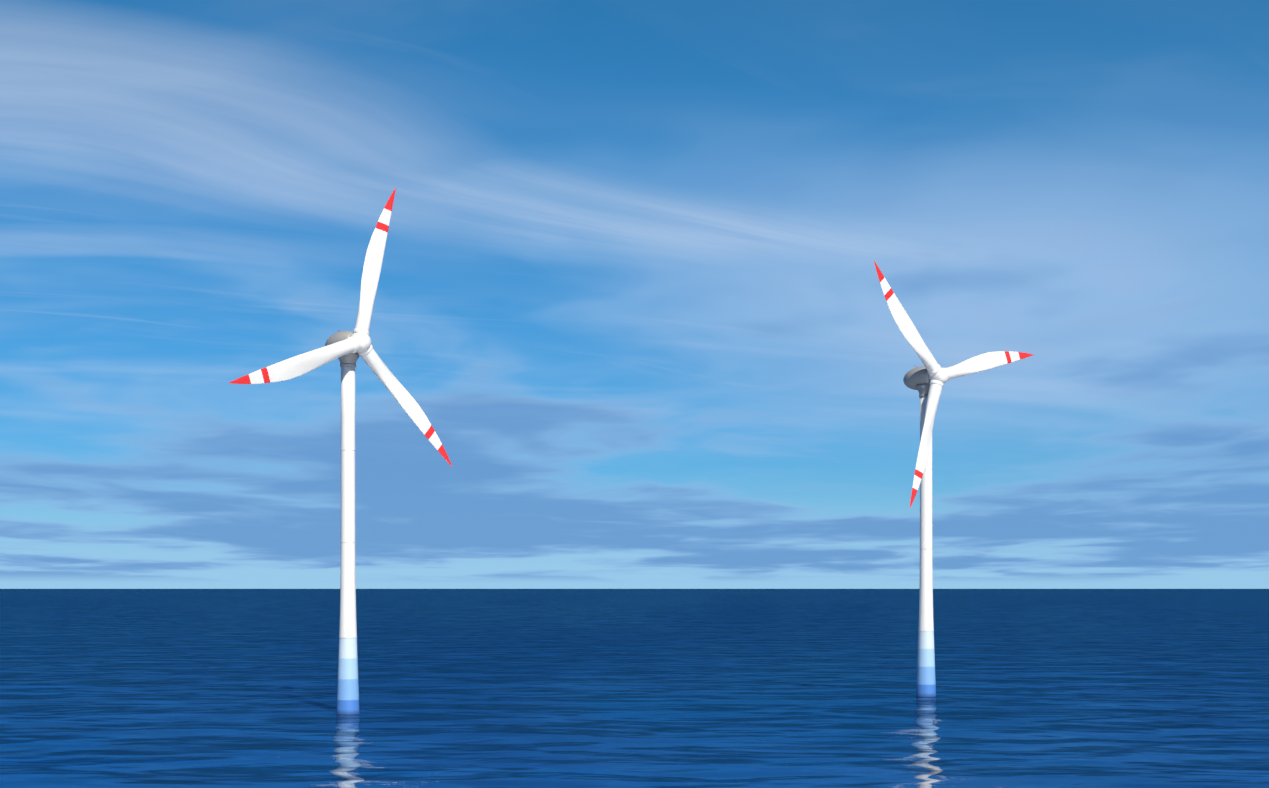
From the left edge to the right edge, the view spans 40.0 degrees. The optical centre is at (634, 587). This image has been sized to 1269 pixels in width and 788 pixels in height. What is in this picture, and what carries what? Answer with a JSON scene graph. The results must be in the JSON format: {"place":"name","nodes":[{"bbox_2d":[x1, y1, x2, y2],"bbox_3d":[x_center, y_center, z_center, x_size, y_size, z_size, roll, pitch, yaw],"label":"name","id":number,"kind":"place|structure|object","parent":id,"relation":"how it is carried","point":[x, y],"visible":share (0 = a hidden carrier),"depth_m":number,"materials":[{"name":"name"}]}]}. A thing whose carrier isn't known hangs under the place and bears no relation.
{"place":"outdoors","nodes":[
{"label":"outdoors","id":0,"kind":"place"},
{"bbox_2d":[0,589,1268,787],"bbox_3d":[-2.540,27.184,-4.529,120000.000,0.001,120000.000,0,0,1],"label":"sea water","id":1,"kind":"structure","parent":0,"point":[634,687],"depth_m":466.83,"materials":[{"name":"blue liquid"}]},
{"bbox_2d":[228,188,451,713],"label":"wind turbine","id":2,"kind":"object","parent":1,"relation":"in","point":[347,349],"visible":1,"depth_m":376.10,"materials":[{"name":"white paint"}]},
{"bbox_2d":[874,261,1032,696],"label":"wind turbine","id":3,"kind":"object","parent":1,"relation":"in","point":[929,378],"visible":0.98,"depth_m":436.40,"materials":[{"name":"white paint"}]},
{"bbox_2d":[0,0,1268,588],"label":"sky","id":4,"kind":"structure","parent":0,"point":[630,293],"materials":[{"name":"blue"}]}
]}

